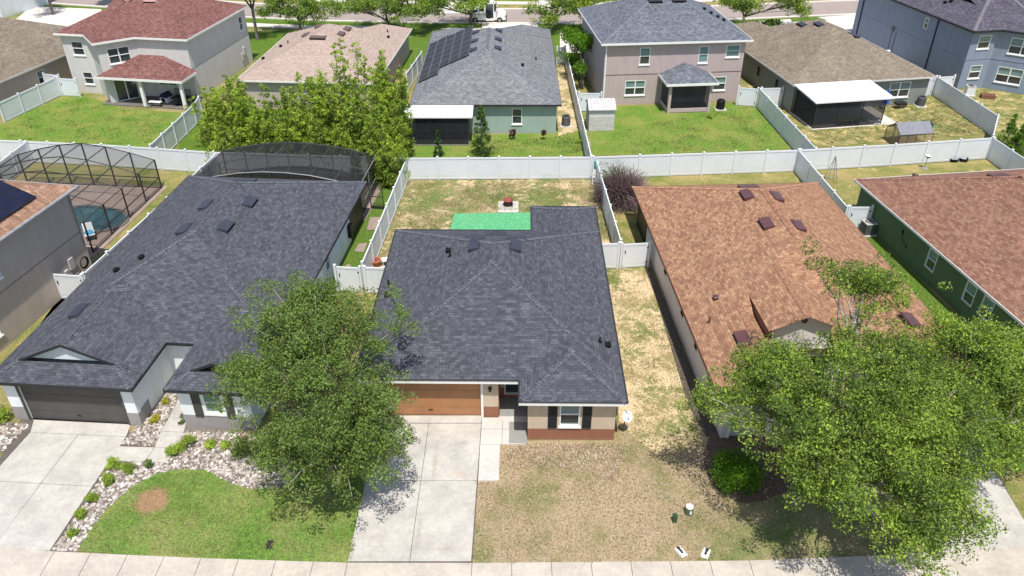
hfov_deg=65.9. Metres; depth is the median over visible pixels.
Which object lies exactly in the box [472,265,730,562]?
front lawn
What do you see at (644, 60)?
window
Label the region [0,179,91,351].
house
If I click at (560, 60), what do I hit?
fence
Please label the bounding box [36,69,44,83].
window
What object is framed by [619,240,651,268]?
gate
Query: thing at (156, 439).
rock bed side
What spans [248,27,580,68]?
street lawn
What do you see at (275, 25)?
back pavement
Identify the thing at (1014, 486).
corner lawn
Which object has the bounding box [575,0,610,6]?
evergreen tree
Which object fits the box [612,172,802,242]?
back yard
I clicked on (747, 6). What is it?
street tree
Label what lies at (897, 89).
window
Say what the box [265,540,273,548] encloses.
drain cover
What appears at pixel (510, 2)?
pavement
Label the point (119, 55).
window
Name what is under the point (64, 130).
lawn
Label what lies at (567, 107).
dirt side yard
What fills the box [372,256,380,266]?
plant pot
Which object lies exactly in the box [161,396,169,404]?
shrub
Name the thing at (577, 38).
evergreen tree
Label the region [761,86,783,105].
gate
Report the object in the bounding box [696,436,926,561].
front lawn
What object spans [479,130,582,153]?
mint lawn grass
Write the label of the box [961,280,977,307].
window
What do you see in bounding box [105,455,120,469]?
shrub
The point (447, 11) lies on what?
driveway
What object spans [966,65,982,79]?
window
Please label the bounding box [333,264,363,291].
gate
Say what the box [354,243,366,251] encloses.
paver step
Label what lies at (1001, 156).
fence
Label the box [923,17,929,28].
window
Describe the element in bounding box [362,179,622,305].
back yard
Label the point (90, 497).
shrub
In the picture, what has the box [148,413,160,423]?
shrub
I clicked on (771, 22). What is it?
shrub
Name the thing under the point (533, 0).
lawn
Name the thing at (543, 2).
driveway
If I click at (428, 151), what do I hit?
mint house lawn
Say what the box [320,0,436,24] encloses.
street tree
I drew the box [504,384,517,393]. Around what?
window
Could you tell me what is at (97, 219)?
swimming pool
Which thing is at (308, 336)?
oak tree
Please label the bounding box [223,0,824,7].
verge
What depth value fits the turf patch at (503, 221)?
54.80 m
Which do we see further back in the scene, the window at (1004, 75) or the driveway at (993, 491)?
the window at (1004, 75)
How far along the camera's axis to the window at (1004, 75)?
76.69 m
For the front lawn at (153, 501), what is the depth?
32.75 m
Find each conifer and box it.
[433,129,444,155]
[467,105,494,156]
[996,113,1017,148]
[1007,123,1023,156]
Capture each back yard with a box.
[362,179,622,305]
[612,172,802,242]
[818,160,1000,206]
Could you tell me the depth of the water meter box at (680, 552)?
31.46 m
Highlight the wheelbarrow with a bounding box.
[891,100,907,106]
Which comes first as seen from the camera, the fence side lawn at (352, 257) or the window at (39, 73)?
the fence side lawn at (352, 257)
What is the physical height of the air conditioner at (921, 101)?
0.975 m
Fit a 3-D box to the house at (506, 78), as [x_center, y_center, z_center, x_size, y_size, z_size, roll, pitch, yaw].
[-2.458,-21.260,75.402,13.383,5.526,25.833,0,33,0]
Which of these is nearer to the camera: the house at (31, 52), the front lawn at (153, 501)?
the front lawn at (153, 501)
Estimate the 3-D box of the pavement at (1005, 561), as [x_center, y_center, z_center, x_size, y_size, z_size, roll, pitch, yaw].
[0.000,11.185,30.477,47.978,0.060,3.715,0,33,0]
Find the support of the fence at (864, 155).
on the ground at (124, 177)
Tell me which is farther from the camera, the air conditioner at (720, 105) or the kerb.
the kerb
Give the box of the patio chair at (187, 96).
[185,89,190,101]
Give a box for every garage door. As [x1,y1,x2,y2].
[14,386,130,424]
[376,383,483,417]
[726,404,802,437]
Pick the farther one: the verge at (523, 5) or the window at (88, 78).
the verge at (523, 5)
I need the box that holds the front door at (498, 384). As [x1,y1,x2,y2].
[498,384,501,414]
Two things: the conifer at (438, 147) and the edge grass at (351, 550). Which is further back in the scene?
the conifer at (438, 147)
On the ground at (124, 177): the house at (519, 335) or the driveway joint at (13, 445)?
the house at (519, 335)
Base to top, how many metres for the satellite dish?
1.369 m
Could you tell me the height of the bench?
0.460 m
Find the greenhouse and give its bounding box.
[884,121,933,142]
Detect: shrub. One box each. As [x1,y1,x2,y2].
[0,404,9,423]
[65,526,79,537]
[73,506,87,519]
[83,491,99,502]
[101,472,114,485]
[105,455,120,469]
[119,460,135,473]
[144,459,151,467]
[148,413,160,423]
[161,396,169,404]
[163,443,179,456]
[175,440,187,451]
[178,416,184,424]
[180,432,196,443]
[204,438,216,449]
[220,440,231,449]
[227,435,258,462]
[248,442,280,469]
[708,445,766,496]
[761,18,784,25]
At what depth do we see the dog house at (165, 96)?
74.39 m
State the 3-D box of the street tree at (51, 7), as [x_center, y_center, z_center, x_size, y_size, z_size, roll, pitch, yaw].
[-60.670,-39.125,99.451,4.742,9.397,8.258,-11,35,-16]
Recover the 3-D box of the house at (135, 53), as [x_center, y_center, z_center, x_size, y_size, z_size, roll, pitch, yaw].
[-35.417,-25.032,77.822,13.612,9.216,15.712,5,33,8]
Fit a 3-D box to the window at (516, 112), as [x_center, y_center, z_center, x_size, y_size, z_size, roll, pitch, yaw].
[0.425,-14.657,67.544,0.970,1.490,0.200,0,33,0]
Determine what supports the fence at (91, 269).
on the ground at (124, 177)
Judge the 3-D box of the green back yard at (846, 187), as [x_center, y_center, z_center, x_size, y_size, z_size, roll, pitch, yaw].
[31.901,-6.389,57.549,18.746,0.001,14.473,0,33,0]
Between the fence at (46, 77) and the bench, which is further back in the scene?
the fence at (46, 77)
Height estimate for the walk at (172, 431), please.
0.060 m
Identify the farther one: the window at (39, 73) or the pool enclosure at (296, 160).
the window at (39, 73)
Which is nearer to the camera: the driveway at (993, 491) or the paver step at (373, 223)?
the driveway at (993, 491)
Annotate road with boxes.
[51,0,858,21]
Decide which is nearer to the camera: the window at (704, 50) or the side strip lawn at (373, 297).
the side strip lawn at (373, 297)
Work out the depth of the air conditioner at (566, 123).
69.38 m
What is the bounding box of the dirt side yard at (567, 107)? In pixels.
[556,63,578,135]
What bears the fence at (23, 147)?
on the ground at (124, 177)
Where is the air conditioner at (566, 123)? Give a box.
[560,114,571,127]
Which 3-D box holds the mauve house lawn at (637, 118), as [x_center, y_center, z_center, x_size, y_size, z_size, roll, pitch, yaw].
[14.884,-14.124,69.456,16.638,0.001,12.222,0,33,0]
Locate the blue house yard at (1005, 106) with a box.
[958,88,1023,135]
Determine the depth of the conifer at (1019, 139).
62.93 m
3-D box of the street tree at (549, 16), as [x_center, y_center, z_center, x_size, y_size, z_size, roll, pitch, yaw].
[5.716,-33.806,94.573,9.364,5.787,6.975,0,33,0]
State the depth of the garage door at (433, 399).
37.69 m
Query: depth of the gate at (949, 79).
75.95 m
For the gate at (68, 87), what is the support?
on the lawn at (64, 130)
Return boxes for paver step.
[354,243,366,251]
[367,217,380,229]
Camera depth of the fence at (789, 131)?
67.51 m
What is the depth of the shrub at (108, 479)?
34.32 m
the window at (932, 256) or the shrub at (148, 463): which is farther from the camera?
the window at (932, 256)
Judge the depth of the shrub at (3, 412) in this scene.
37.63 m
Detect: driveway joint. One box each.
[0,419,137,550]
[936,445,1022,548]
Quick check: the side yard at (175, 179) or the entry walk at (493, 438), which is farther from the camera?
the side yard at (175, 179)
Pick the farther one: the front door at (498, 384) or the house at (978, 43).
the house at (978, 43)
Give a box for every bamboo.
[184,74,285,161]
[271,68,356,148]
[325,38,417,188]
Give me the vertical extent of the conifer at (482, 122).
4.305 m
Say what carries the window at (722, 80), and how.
in the house at (677, 56)
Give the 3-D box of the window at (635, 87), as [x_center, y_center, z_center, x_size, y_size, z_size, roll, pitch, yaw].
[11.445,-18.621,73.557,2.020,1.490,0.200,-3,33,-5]
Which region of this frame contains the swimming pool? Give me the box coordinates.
[73,204,129,232]
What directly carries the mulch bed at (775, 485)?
on the front lawn at (772, 528)
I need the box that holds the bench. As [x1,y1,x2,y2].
[148,100,162,106]
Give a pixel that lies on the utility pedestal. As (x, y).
(689, 509)
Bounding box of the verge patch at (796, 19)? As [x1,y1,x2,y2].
[791,17,824,21]
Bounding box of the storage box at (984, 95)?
[980,92,995,99]
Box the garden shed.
[585,98,616,130]
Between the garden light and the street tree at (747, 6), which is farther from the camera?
the street tree at (747, 6)
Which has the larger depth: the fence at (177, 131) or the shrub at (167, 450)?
the fence at (177, 131)
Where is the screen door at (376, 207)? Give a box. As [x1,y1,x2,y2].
[368,183,383,209]
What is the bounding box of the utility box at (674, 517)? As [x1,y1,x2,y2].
[672,513,677,522]
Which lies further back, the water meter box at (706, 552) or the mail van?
the mail van
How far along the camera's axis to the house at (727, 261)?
42.55 m
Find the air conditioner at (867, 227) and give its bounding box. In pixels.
[859,219,878,236]
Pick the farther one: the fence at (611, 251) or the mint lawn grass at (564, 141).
the mint lawn grass at (564, 141)
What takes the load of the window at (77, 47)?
in the house at (135, 53)
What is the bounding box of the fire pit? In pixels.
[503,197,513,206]
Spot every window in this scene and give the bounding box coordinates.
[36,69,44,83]
[70,41,85,56]
[82,72,95,85]
[106,46,130,65]
[159,83,176,85]
[201,395,226,416]
[238,16,244,31]
[325,256,331,275]
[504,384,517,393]
[511,108,522,124]
[558,406,580,428]
[624,80,645,96]
[638,48,650,65]
[697,46,708,63]
[712,77,726,91]
[725,44,740,58]
[890,81,911,98]
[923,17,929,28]
[924,247,938,272]
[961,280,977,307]
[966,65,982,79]
[976,35,991,49]
[977,295,995,320]
[993,66,1023,85]
[1006,37,1023,56]
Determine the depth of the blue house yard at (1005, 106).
74.08 m
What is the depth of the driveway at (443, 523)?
33.74 m
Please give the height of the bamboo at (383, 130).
9.381 m
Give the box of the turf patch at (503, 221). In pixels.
[451,213,530,229]
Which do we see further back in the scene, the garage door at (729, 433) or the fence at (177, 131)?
the fence at (177, 131)
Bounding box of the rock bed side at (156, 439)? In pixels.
[131,393,177,446]
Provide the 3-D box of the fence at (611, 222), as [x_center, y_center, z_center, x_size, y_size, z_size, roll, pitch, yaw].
[6.550,-5.439,54.315,0.165,1.960,11.830,-1,33,-2]
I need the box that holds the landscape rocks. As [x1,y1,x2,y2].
[0,393,298,551]
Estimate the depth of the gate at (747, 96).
73.42 m
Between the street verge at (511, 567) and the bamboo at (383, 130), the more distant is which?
the bamboo at (383, 130)
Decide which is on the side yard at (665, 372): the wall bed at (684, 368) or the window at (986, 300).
the wall bed at (684, 368)
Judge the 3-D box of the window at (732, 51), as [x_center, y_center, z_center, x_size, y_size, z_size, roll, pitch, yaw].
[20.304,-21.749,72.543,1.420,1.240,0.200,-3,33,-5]
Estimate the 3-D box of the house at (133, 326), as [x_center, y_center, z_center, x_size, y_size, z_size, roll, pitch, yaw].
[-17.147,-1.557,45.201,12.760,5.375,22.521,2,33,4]
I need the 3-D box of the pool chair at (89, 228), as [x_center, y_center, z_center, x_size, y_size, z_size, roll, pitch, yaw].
[-28.108,-3.725,52.465,0.673,1.000,0.860,-17,37,-25]
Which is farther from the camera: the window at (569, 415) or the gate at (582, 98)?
the gate at (582, 98)
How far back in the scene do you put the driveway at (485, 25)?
97.67 m
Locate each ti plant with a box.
[509,129,515,138]
[541,129,546,138]
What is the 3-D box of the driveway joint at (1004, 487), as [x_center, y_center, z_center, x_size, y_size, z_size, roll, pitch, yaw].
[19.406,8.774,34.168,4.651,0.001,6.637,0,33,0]
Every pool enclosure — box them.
[0,143,167,257]
[198,142,382,220]
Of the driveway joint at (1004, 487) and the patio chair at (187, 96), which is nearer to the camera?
the driveway joint at (1004, 487)
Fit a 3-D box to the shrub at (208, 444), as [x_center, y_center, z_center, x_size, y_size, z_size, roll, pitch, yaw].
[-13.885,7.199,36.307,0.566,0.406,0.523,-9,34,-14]
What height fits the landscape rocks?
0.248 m
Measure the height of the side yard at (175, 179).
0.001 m
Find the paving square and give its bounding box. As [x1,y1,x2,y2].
[498,201,518,212]
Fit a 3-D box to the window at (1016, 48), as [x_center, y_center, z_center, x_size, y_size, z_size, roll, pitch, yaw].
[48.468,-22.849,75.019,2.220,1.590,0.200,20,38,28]
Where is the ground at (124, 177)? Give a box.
[0,1,1022,554]
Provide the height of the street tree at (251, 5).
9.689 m
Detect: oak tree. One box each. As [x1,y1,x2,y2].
[203,268,423,505]
[673,236,1023,575]
[885,303,1023,467]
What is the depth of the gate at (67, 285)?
45.99 m
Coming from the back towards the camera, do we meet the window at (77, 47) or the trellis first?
the window at (77, 47)
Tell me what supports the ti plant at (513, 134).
on the mint house lawn at (428, 151)
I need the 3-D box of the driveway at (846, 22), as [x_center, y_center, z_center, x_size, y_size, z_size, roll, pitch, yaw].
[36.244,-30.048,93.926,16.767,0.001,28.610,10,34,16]
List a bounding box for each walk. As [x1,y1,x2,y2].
[111,398,185,462]
[478,418,525,480]
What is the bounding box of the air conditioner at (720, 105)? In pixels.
[714,98,726,110]
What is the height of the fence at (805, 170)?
1.960 m
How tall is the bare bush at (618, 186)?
4.440 m
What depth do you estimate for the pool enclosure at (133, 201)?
57.43 m
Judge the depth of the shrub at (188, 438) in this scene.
36.22 m
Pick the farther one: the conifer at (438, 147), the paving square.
the conifer at (438, 147)
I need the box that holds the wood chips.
[505,442,625,481]
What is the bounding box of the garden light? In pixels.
[921,154,930,169]
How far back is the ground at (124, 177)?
61.78 m
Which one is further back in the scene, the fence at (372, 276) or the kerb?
the kerb
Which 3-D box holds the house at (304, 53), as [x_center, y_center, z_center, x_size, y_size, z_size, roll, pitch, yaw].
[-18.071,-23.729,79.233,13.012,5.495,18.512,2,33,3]
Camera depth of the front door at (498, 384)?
37.59 m
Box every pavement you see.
[0,546,1023,575]
[247,23,481,29]
[317,0,713,3]
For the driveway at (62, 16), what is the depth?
101.72 m
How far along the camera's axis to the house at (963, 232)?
47.35 m
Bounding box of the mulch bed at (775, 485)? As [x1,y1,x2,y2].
[703,431,804,502]
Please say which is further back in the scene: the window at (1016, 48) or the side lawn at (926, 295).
the window at (1016, 48)
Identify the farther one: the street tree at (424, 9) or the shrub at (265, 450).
the street tree at (424, 9)
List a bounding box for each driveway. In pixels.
[0,420,130,550]
[17,6,101,25]
[342,25,368,28]
[348,416,481,560]
[433,0,467,12]
[482,23,537,28]
[537,0,559,7]
[560,34,579,52]
[757,15,854,31]
[912,442,1023,550]
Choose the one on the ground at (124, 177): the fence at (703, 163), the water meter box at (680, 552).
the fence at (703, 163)
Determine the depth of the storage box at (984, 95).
75.45 m
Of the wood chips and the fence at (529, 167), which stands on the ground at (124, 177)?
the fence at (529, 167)
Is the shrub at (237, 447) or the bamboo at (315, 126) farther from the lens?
the bamboo at (315, 126)
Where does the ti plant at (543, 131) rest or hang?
on the mint house lawn at (428, 151)
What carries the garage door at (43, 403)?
in the house at (133, 326)
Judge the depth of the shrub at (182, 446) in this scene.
36.05 m
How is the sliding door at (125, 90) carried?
in the house at (135, 53)
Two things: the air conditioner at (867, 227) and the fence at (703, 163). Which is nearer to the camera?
the air conditioner at (867, 227)
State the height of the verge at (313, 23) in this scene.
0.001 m
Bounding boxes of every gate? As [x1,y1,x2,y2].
[53,273,84,298]
[56,76,81,96]
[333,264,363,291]
[578,91,601,110]
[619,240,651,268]
[736,86,758,106]
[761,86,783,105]
[847,205,873,228]
[925,78,935,95]
[939,74,955,85]
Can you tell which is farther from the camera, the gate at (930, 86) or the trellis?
the gate at (930, 86)
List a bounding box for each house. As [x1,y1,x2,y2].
[0,0,48,17]
[0,17,72,101]
[0,175,366,430]
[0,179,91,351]
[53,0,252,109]
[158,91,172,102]
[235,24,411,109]
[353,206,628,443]
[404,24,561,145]
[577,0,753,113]
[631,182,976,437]
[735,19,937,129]
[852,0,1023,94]
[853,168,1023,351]
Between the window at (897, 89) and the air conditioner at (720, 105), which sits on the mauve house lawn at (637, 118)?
the air conditioner at (720, 105)
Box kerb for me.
[51,0,858,23]
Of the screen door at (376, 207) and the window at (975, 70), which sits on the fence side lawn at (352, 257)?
the screen door at (376, 207)
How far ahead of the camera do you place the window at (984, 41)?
75.82 m
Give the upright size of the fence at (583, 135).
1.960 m
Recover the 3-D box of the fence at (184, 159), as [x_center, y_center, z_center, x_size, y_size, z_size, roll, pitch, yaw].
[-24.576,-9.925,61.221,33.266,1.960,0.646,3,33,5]
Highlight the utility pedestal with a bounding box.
[684,503,693,515]
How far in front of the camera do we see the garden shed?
68.09 m
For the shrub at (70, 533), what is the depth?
31.95 m
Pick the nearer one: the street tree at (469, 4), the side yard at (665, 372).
the side yard at (665, 372)
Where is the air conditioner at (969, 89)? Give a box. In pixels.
[962,84,976,96]
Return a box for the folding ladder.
[590,161,595,183]
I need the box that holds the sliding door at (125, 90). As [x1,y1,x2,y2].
[113,80,139,101]
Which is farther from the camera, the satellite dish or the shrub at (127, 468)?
the satellite dish
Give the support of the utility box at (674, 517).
on the front lawn at (561, 522)
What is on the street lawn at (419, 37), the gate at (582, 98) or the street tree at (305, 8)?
the street tree at (305, 8)
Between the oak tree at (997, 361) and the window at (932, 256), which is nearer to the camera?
the oak tree at (997, 361)
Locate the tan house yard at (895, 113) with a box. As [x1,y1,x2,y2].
[747,85,987,146]
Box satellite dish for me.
[622,410,631,431]
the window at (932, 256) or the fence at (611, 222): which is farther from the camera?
the fence at (611, 222)
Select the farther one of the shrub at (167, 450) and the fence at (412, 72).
the fence at (412, 72)
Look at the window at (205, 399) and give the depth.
36.77 m
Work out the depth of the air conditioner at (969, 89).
76.06 m
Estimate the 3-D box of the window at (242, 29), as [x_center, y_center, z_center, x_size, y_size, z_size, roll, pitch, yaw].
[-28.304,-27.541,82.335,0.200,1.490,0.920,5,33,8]
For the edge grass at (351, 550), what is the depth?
31.49 m
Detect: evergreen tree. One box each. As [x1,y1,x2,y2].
[554,26,593,88]
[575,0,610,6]
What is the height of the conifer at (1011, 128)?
3.578 m
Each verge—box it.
[43,4,826,28]
[54,551,793,575]
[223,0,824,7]
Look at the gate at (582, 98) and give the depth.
72.04 m
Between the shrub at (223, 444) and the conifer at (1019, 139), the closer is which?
the shrub at (223, 444)
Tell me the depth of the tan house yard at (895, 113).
69.25 m
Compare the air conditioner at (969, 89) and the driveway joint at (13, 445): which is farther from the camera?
the air conditioner at (969, 89)
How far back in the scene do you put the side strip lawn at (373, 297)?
42.68 m
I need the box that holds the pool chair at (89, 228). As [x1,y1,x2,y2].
[81,222,95,241]
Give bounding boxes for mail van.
[469,0,506,21]
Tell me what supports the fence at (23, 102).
on the ground at (124, 177)
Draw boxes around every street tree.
[48,0,54,14]
[245,0,258,39]
[254,0,339,29]
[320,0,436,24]
[409,0,494,24]
[522,0,586,29]
[713,0,813,22]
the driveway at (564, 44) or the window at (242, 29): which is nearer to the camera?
the window at (242, 29)
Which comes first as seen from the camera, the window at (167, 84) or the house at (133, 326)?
the house at (133, 326)
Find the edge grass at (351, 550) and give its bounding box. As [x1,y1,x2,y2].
[103,447,743,562]
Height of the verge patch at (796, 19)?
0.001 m
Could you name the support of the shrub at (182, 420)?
on the walk at (172, 431)
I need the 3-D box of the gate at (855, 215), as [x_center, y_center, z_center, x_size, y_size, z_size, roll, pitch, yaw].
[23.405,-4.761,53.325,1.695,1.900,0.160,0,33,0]
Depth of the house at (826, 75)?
73.09 m
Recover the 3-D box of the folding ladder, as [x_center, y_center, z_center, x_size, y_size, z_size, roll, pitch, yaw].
[6.248,-8.744,59.555,0.510,1.805,0.564,-5,33,-8]
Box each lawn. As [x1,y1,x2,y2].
[0,94,181,147]
[77,468,367,562]
[176,109,407,157]
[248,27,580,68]
[282,289,376,463]
[327,186,392,297]
[402,0,617,1]
[408,69,584,157]
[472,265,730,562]
[590,103,790,154]
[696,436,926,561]
[866,237,1023,473]
[1003,471,1023,518]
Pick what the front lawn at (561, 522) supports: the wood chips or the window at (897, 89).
the wood chips
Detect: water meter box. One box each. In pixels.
[674,546,687,556]
[700,548,710,558]
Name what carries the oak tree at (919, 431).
on the ground at (124, 177)
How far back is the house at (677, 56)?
72.61 m
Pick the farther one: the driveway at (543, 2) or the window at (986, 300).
the driveway at (543, 2)
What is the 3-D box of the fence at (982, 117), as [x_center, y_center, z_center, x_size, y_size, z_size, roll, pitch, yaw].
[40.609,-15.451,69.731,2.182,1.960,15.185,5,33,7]
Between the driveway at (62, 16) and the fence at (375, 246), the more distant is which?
the driveway at (62, 16)
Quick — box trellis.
[823,156,836,180]
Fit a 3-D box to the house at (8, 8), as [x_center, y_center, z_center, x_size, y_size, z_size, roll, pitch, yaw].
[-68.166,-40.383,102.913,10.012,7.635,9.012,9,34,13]
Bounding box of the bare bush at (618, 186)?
[589,160,653,216]
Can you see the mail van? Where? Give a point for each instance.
(499, 15)
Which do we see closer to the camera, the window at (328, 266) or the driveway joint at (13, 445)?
the driveway joint at (13, 445)
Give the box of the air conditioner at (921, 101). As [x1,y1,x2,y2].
[913,95,927,107]
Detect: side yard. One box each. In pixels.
[0,171,194,363]
[613,266,706,452]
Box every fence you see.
[0,76,61,122]
[0,139,404,175]
[0,140,33,179]
[42,72,59,81]
[81,153,215,278]
[148,96,202,148]
[360,159,408,287]
[362,265,384,292]
[405,51,422,91]
[407,155,591,179]
[556,46,564,63]
[564,45,591,156]
[591,148,799,178]
[595,161,621,242]
[602,241,620,268]
[756,88,816,149]
[794,149,848,214]
[800,136,993,169]
[931,75,999,137]
[986,137,1023,169]
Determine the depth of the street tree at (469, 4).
94.55 m
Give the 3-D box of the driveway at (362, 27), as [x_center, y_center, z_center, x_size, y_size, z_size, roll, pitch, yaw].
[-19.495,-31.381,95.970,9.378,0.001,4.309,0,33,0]
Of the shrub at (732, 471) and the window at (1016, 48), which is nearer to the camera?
the shrub at (732, 471)
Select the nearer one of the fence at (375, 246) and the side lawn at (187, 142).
the fence at (375, 246)
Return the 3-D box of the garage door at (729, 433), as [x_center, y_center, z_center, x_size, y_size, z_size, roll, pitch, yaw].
[11.670,5.992,36.455,3.320,2.240,0.210,-2,33,-3]
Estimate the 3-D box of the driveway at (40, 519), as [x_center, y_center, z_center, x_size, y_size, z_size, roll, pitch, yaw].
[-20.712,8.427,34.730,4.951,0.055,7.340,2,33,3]
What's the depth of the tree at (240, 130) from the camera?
62.64 m
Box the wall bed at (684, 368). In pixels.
[647,266,716,436]

